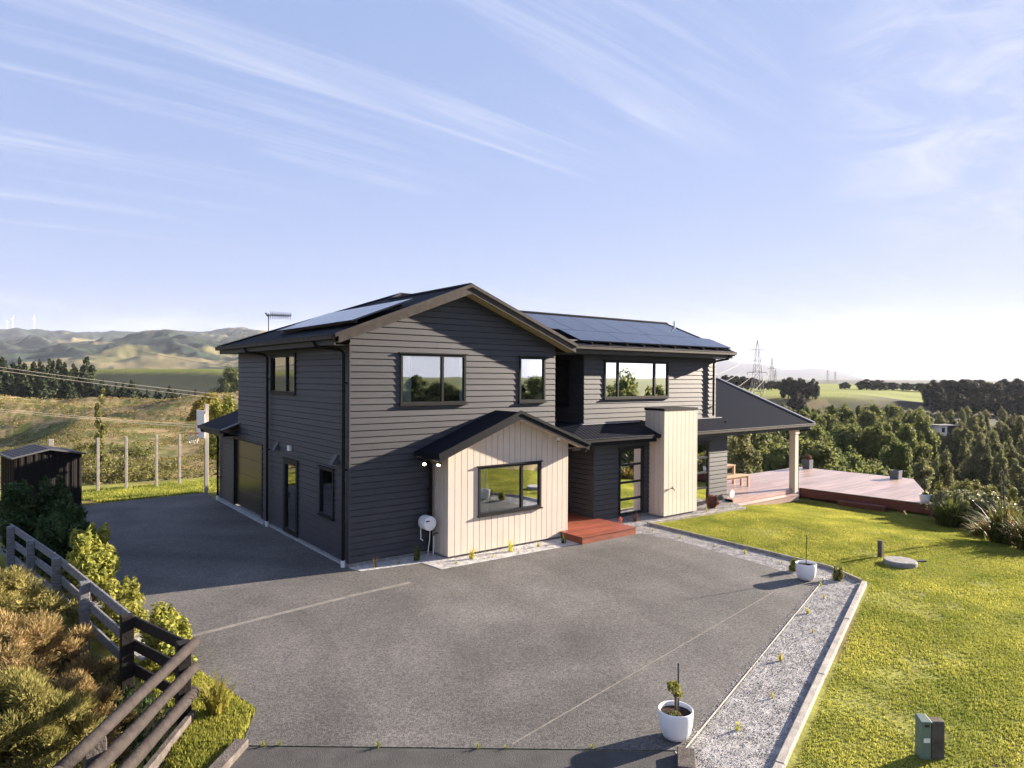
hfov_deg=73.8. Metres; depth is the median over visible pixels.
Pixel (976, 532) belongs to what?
flax bush
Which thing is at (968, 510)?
scrub bush
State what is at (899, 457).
tall tree
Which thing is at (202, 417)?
basketball hoop
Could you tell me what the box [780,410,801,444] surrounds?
tall tree
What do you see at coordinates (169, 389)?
pine tree
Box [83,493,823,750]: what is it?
driveway
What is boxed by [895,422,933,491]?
tall tree
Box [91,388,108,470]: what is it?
young tree
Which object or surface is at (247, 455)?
garage door
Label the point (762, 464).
tall tree
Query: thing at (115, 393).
pine tree
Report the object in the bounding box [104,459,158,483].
scraggly bush
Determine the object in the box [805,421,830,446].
tall tree
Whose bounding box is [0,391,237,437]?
knoll scrub
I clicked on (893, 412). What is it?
tall tree
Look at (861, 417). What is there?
tall tree
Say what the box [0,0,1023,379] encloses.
sky
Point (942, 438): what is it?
feathery tree
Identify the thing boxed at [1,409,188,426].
power line
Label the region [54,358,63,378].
pine tree
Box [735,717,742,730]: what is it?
seedling
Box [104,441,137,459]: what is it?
scraggly bush
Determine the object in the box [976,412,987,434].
feathery tree
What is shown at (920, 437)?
tall tree
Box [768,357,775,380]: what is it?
pylon
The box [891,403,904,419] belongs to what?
tall tree
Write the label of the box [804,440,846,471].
tall tree
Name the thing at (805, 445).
tall tree
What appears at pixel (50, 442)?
wire fence
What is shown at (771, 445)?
tall tree
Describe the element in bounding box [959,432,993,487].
feathery tree
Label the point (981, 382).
macrocarpa tree
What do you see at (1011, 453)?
feathery tree
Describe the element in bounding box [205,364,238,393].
tall tree
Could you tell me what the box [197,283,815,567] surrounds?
house
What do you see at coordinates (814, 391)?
macrocarpa tree
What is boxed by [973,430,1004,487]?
feathery tree
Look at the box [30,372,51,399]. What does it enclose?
pine tree
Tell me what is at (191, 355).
power line
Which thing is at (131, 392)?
pine tree
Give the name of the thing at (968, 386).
macrocarpa tree
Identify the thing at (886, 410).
tall tree
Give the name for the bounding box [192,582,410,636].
pavement joint
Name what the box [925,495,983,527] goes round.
flax bush
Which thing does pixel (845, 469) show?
tall tree
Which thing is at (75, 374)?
pine tree
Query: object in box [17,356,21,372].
pine tree
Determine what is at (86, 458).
scraggly bush
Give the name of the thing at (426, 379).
window
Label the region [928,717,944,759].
utility box
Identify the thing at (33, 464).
garden shed
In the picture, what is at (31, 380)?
pine tree
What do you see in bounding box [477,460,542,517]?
window
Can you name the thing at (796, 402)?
macrocarpa tree
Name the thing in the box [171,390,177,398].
pine tree
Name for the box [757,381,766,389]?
macrocarpa tree
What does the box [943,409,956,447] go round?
feathery tree
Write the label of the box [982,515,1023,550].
flax bush
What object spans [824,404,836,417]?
tall tree
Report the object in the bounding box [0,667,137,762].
manuka shrub
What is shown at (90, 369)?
pine tree
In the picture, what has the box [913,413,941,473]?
tall tree
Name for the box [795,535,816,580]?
potted plant
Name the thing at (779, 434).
tall tree
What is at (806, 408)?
tall tree
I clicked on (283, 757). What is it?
road
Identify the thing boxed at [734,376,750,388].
macrocarpa tree
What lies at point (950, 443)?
feathery tree
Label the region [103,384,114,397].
pine tree
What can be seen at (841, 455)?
tall tree
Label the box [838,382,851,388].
macrocarpa tree
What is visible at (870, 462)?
tall tree
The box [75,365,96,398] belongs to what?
pine tree
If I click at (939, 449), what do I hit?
feathery tree
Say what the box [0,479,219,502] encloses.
lawn grass
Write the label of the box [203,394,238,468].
leafy bush
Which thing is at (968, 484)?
scrub bush
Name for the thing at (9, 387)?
pine tree
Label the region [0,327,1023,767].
ground
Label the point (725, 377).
macrocarpa tree
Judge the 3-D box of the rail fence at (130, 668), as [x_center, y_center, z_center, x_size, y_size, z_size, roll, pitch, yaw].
[-4.720,4.093,8.982,1.743,1.780,0.191,1,1,37]
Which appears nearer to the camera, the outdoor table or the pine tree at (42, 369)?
the outdoor table
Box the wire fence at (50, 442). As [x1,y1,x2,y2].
[0,434,216,491]
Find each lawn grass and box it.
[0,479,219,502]
[655,500,1023,767]
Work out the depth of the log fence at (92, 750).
7.26 m
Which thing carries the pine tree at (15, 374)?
on the ground at (118, 357)
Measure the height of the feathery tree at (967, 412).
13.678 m
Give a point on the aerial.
(277, 315)
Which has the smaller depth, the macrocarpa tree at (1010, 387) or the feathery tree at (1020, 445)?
the feathery tree at (1020, 445)
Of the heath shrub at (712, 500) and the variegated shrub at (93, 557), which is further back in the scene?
the heath shrub at (712, 500)
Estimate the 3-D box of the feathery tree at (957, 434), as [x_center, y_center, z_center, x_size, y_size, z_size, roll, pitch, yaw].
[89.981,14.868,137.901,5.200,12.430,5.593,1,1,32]
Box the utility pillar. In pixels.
[914,713,931,759]
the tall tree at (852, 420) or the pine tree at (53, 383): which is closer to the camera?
the tall tree at (852, 420)
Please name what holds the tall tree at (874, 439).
on the ground at (118, 357)
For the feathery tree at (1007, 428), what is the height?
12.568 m
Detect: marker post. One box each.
[877,540,882,557]
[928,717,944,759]
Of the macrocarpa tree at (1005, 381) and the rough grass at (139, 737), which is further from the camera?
the macrocarpa tree at (1005, 381)
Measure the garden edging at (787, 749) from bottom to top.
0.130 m
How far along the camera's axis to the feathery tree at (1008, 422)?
182.63 m
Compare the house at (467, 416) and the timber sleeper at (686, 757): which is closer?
the timber sleeper at (686, 757)
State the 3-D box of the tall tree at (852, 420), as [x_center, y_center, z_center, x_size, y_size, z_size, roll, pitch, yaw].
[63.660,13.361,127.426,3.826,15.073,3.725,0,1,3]
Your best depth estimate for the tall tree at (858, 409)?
170.82 m
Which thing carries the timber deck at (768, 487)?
on the ground at (118, 357)
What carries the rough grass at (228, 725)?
on the ground at (118, 357)
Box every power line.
[0,367,233,399]
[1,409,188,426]
[131,340,236,368]
[716,363,771,387]
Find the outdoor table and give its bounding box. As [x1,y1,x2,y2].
[726,464,734,483]
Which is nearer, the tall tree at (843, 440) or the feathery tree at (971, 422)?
the tall tree at (843, 440)
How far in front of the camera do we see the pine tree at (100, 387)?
257.95 m
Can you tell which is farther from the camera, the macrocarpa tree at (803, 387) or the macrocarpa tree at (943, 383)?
the macrocarpa tree at (943, 383)
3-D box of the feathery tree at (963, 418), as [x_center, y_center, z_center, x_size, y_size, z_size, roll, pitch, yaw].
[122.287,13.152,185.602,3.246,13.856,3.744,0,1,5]
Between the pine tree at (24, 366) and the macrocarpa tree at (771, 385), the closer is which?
the pine tree at (24, 366)
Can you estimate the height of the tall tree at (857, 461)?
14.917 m
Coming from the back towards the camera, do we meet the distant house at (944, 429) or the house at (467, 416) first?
the distant house at (944, 429)
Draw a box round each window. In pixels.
[269,353,297,394]
[317,465,334,520]
[399,352,467,405]
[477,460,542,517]
[518,356,546,402]
[554,360,569,406]
[603,360,669,399]
[618,445,645,515]
[697,441,710,503]
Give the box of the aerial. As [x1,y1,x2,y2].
[265,311,291,330]
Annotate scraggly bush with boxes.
[72,434,103,457]
[75,447,99,470]
[82,458,122,485]
[88,449,138,482]
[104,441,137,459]
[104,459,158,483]
[120,439,160,461]
[123,458,172,481]
[147,457,190,475]
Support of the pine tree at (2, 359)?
on the ground at (118, 357)
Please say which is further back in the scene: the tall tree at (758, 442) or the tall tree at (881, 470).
the tall tree at (758, 442)
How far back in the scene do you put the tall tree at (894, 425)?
111.49 m
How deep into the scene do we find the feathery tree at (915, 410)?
181.26 m
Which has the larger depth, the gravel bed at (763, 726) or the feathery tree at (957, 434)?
the feathery tree at (957, 434)
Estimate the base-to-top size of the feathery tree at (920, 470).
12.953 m
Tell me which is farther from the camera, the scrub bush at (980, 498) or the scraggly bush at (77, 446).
the scraggly bush at (77, 446)
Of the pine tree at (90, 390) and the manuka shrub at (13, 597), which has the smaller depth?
the manuka shrub at (13, 597)
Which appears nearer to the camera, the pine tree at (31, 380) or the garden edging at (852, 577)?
the garden edging at (852, 577)
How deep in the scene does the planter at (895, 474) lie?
28.71 m
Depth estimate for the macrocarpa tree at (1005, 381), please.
358.50 m
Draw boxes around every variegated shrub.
[61,521,122,605]
[91,575,149,643]
[137,601,197,675]
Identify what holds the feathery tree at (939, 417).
on the ground at (118, 357)
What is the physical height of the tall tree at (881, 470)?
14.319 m
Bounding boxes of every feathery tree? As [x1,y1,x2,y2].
[727,434,762,473]
[904,408,913,420]
[909,458,934,491]
[913,406,925,413]
[925,411,933,426]
[925,459,937,491]
[932,430,942,477]
[934,412,945,445]
[935,431,952,475]
[935,449,959,489]
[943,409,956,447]
[944,432,958,472]
[949,427,971,476]
[954,437,974,480]
[956,420,963,429]
[957,408,966,425]
[958,424,973,450]
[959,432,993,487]
[960,406,971,426]
[963,415,990,446]
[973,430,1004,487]
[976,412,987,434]
[981,409,991,436]
[982,421,1012,458]
[989,449,1009,493]
[995,406,1007,427]
[1002,445,1023,487]
[1003,423,1011,438]
[1003,436,1015,467]
[1004,417,1015,445]
[1005,459,1023,505]
[1012,415,1023,457]
[1016,437,1023,468]
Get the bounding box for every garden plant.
[371,556,377,566]
[412,544,422,560]
[469,546,478,558]
[505,540,513,551]
[560,534,566,543]
[788,557,798,571]
[832,565,843,580]
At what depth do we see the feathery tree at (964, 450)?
119.02 m
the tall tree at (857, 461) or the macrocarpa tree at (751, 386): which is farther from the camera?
the macrocarpa tree at (751, 386)
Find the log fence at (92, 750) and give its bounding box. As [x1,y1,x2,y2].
[52,637,199,767]
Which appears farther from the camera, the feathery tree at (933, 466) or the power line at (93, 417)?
the feathery tree at (933, 466)
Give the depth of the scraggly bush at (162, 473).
41.84 m
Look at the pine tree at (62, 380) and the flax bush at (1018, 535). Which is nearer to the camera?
the flax bush at (1018, 535)
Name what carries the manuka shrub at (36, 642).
on the ground at (118, 357)
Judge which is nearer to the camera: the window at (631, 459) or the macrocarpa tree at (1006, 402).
the window at (631, 459)
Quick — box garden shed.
[0,444,86,505]
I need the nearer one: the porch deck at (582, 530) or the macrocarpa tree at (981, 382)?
the porch deck at (582, 530)
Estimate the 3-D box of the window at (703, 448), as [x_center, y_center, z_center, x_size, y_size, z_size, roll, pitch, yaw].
[6.183,2.971,22.785,1.330,2.070,0.135,0,1,-38]
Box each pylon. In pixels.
[747,340,766,398]
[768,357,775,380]
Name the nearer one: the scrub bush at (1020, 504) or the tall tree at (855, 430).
the scrub bush at (1020, 504)
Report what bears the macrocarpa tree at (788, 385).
on the ground at (118, 357)
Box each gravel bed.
[92,598,151,667]
[349,538,579,570]
[615,502,859,767]
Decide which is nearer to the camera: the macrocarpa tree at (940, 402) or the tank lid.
the tank lid
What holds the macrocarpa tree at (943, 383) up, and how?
on the ground at (118, 357)
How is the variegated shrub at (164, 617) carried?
on the ground at (118, 357)
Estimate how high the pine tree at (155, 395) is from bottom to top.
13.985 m
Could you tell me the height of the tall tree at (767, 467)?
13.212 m
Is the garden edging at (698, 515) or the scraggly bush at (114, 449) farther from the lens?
the scraggly bush at (114, 449)
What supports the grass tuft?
on the gravel bed at (763, 726)
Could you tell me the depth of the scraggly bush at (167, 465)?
45.80 m
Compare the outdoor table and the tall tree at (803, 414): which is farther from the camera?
the tall tree at (803, 414)
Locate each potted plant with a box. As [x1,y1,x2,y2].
[658,663,693,741]
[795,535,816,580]
[919,475,930,502]
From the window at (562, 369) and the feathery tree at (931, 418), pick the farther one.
the feathery tree at (931, 418)
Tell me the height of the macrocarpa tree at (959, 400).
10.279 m
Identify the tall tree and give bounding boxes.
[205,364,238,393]
[727,432,771,471]
[751,455,765,472]
[759,435,802,471]
[760,431,786,444]
[762,459,773,471]
[764,432,776,450]
[770,437,788,450]
[779,403,792,410]
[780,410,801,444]
[786,436,839,468]
[787,409,808,434]
[800,417,810,443]
[804,404,811,418]
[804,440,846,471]
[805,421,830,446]
[811,411,817,428]
[812,414,826,429]
[820,408,840,436]
[820,430,835,448]
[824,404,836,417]
[825,419,861,457]
[832,458,867,473]
[833,402,849,418]
[835,446,848,470]
[836,406,856,425]
[844,445,871,472]
[847,416,856,425]
[848,422,862,453]
[854,462,889,475]
[855,404,862,421]
[857,403,869,422]
[857,409,883,427]
[857,411,887,430]
[857,421,895,464]
[861,400,885,422]
[865,458,879,468]
[879,436,913,478]
[882,404,889,418]
[883,422,891,434]
[884,402,901,422]
[885,417,893,423]
[890,417,902,441]
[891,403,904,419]
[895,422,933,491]
[902,419,913,426]
[905,407,923,423]
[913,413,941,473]
[914,428,932,462]
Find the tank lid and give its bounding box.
[883,556,926,568]
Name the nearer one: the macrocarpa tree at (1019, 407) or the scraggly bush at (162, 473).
the scraggly bush at (162, 473)
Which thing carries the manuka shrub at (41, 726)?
on the ground at (118, 357)
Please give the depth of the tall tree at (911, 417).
138.36 m
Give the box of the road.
[230,747,676,767]
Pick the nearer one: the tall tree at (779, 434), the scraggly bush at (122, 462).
the scraggly bush at (122, 462)
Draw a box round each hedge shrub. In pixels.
[0,472,85,561]
[33,500,89,587]
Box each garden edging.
[647,506,745,524]
[648,522,861,582]
[686,578,824,747]
[772,581,866,767]
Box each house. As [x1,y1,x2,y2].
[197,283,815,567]
[930,424,959,435]
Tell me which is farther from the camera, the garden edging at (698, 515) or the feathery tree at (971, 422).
the feathery tree at (971, 422)
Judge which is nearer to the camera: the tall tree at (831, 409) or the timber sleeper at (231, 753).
the timber sleeper at (231, 753)
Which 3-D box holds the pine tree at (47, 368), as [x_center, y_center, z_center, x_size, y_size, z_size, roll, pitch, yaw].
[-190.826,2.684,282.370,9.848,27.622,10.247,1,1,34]
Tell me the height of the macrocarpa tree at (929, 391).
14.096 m
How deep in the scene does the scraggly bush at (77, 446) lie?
59.94 m
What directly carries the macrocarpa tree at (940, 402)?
on the ground at (118, 357)
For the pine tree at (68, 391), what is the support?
on the ground at (118, 357)
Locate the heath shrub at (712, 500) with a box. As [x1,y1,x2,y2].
[705,493,720,508]
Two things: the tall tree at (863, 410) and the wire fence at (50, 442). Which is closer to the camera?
the wire fence at (50, 442)
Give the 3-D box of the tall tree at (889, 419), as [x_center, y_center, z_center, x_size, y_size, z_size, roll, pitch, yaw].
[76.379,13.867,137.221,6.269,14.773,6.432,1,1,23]
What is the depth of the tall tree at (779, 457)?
64.72 m
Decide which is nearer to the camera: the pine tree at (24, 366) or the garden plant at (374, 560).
the garden plant at (374, 560)
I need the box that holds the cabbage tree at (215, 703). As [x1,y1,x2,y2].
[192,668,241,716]
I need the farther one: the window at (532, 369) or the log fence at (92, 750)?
the window at (532, 369)
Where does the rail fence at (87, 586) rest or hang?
on the ground at (118, 357)
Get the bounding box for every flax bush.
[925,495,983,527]
[955,464,1023,545]
[957,519,988,537]
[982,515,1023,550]
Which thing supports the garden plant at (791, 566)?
on the gravel bed at (763, 726)
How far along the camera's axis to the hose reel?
16.05 m
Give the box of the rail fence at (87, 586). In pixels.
[0,520,129,660]
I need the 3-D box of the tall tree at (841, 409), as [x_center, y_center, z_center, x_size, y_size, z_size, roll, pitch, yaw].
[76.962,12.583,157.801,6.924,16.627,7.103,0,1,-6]
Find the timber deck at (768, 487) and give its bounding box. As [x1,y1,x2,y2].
[726,467,936,516]
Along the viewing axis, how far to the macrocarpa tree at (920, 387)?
467.63 m
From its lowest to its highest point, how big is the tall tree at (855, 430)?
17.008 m
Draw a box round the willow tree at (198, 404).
[185,391,222,421]
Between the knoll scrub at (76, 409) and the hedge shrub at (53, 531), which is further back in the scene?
the knoll scrub at (76, 409)
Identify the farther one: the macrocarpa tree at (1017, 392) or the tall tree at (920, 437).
the macrocarpa tree at (1017, 392)
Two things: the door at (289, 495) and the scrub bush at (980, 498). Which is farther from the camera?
the scrub bush at (980, 498)
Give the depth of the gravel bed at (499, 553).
16.09 m
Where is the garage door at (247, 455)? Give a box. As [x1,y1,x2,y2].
[233,437,262,518]
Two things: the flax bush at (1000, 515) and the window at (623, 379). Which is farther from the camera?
the window at (623, 379)
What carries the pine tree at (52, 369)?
on the ground at (118, 357)
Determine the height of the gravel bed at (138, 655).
0.060 m
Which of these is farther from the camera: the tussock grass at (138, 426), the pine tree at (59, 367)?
the pine tree at (59, 367)
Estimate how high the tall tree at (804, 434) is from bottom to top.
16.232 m
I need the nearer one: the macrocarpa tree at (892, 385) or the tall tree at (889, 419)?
the tall tree at (889, 419)
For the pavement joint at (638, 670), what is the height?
0.001 m
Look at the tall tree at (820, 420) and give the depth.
101.41 m
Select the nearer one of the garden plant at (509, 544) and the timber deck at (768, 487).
the garden plant at (509, 544)
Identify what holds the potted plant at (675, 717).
on the driveway
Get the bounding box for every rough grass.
[0,567,176,767]
[135,658,255,767]
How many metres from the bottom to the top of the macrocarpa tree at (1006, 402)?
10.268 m
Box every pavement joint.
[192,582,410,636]
[512,578,796,744]
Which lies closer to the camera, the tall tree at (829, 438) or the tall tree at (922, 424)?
the tall tree at (829, 438)
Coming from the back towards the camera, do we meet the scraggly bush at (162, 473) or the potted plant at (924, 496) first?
the scraggly bush at (162, 473)
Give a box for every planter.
[802,455,812,468]
[889,469,902,478]
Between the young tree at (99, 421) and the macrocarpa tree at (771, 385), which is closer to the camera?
the young tree at (99, 421)
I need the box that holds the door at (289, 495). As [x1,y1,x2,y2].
[282,457,298,537]
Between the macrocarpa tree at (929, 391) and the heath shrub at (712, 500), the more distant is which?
the macrocarpa tree at (929, 391)
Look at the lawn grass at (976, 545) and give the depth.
12.34 m
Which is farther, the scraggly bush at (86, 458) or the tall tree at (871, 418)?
the tall tree at (871, 418)
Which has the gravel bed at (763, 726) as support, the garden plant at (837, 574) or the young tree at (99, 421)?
the garden plant at (837, 574)
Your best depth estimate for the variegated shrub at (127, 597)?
11.42 m
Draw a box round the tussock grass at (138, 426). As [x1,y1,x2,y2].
[0,416,219,489]
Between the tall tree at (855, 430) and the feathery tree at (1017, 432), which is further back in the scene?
the feathery tree at (1017, 432)
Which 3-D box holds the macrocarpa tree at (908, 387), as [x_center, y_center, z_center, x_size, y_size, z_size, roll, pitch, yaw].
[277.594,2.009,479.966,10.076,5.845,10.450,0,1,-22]
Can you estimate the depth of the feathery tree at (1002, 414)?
189.42 m
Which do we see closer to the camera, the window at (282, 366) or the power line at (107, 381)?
the window at (282, 366)
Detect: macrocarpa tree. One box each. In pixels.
[720,375,731,382]
[727,376,740,385]
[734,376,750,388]
[745,377,758,389]
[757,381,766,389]
[766,381,776,389]
[778,377,797,398]
[786,391,806,414]
[795,378,810,399]
[808,378,819,399]
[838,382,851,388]
[854,379,876,389]
[874,380,888,389]
[887,382,899,389]
[899,383,913,390]
[911,383,925,391]
[920,379,944,405]
[928,392,952,413]
[937,379,962,392]
[943,379,979,399]
[950,393,971,413]
[963,379,992,403]
[970,392,995,415]
[977,383,1005,399]
[992,395,1017,415]
[995,378,1009,387]
[1002,378,1022,398]
[1012,381,1023,400]
[1012,395,1023,416]
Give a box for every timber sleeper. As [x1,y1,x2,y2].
[208,739,247,767]
[677,747,695,767]
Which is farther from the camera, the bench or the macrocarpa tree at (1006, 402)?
the macrocarpa tree at (1006, 402)
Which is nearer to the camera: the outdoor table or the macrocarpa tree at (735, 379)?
the outdoor table
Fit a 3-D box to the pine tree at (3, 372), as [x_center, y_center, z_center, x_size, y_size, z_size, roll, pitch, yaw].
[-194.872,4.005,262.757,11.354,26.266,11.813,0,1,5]
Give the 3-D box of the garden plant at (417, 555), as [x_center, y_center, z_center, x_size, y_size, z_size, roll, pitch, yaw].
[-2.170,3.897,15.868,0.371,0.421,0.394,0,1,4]
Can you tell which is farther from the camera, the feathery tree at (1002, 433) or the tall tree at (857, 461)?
the feathery tree at (1002, 433)
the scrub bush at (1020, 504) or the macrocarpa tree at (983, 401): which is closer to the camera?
the scrub bush at (1020, 504)
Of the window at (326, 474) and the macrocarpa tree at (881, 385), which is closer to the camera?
the window at (326, 474)
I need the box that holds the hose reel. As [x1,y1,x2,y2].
[418,515,435,551]
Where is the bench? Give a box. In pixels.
[727,474,749,486]
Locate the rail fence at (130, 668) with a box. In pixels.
[120,612,191,723]
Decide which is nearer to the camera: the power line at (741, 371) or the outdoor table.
the outdoor table
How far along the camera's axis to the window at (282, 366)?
18.62 m
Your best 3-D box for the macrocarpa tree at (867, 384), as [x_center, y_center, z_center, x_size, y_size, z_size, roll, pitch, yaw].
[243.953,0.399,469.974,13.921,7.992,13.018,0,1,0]
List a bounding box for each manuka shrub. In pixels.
[0,563,98,637]
[0,606,134,699]
[0,665,117,767]
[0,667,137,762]
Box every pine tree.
[0,356,8,375]
[0,362,8,382]
[0,368,18,396]
[12,365,19,380]
[14,367,33,397]
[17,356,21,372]
[17,362,29,379]
[29,362,38,382]
[29,372,36,391]
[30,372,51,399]
[33,364,56,397]
[36,359,41,370]
[45,357,51,372]
[46,372,60,399]
[48,360,59,384]
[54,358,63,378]
[57,367,75,397]
[58,371,78,399]
[71,366,79,386]
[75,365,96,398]
[76,381,89,397]
[78,356,96,382]
[94,379,106,396]
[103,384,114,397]
[112,383,119,396]
[117,382,126,397]
[124,380,139,398]
[143,388,150,398]
[152,390,160,398]
[165,385,173,396]
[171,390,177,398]
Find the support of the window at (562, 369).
in the house at (467, 416)
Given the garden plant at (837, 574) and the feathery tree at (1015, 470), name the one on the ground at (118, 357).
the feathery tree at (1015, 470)
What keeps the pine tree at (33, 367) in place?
on the ground at (118, 357)
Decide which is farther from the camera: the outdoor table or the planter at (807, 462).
the planter at (807, 462)
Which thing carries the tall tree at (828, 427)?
on the ground at (118, 357)
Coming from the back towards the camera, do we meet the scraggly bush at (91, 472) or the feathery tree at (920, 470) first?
the feathery tree at (920, 470)
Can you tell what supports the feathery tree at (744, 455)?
on the ground at (118, 357)
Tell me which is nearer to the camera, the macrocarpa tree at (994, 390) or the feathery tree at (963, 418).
the feathery tree at (963, 418)
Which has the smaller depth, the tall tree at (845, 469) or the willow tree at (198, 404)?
the tall tree at (845, 469)
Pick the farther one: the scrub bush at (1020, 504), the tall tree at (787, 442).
the tall tree at (787, 442)
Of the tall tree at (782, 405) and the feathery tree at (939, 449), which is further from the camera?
the tall tree at (782, 405)
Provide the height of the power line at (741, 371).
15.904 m
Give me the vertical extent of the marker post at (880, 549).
0.500 m
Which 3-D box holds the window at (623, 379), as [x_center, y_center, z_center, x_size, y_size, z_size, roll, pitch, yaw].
[3.989,-0.133,21.665,3.080,1.215,0.145,0,1,-38]
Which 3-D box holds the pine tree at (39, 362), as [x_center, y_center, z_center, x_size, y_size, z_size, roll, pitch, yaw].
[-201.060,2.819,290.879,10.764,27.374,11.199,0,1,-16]
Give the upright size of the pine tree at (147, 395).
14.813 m
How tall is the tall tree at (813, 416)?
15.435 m
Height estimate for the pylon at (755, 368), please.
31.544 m
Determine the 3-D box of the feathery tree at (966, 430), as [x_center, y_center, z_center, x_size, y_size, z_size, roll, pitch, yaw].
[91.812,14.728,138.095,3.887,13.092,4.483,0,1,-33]
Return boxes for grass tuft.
[625,513,641,521]
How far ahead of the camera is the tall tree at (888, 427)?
108.09 m
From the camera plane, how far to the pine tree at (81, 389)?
255.49 m
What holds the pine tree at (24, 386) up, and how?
on the ground at (118, 357)
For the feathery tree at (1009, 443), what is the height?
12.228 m
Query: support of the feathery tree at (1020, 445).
on the ground at (118, 357)
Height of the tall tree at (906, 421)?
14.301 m
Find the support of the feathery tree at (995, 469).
on the ground at (118, 357)
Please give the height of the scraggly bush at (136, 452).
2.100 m
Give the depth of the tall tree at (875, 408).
154.73 m
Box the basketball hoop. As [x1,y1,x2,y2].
[187,404,208,492]
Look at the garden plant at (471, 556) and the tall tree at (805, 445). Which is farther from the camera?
the tall tree at (805, 445)
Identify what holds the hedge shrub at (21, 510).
on the ground at (118, 357)
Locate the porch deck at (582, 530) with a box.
[560,513,635,544]
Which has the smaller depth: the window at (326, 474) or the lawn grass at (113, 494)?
the window at (326, 474)
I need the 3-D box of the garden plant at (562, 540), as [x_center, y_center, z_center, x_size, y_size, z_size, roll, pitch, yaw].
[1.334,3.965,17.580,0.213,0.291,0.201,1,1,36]
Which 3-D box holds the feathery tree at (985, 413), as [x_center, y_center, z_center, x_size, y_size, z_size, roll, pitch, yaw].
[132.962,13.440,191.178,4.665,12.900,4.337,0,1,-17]
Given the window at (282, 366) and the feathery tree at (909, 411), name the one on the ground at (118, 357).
the feathery tree at (909, 411)
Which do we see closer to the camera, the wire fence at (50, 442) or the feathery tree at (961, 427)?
the wire fence at (50, 442)
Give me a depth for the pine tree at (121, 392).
258.48 m
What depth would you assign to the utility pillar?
7.70 m
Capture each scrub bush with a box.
[929,478,1017,505]
[932,488,1008,519]
[956,501,1022,529]
[998,494,1023,510]
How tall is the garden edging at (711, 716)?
0.055 m
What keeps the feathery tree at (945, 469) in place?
on the ground at (118, 357)
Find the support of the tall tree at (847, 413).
on the ground at (118, 357)

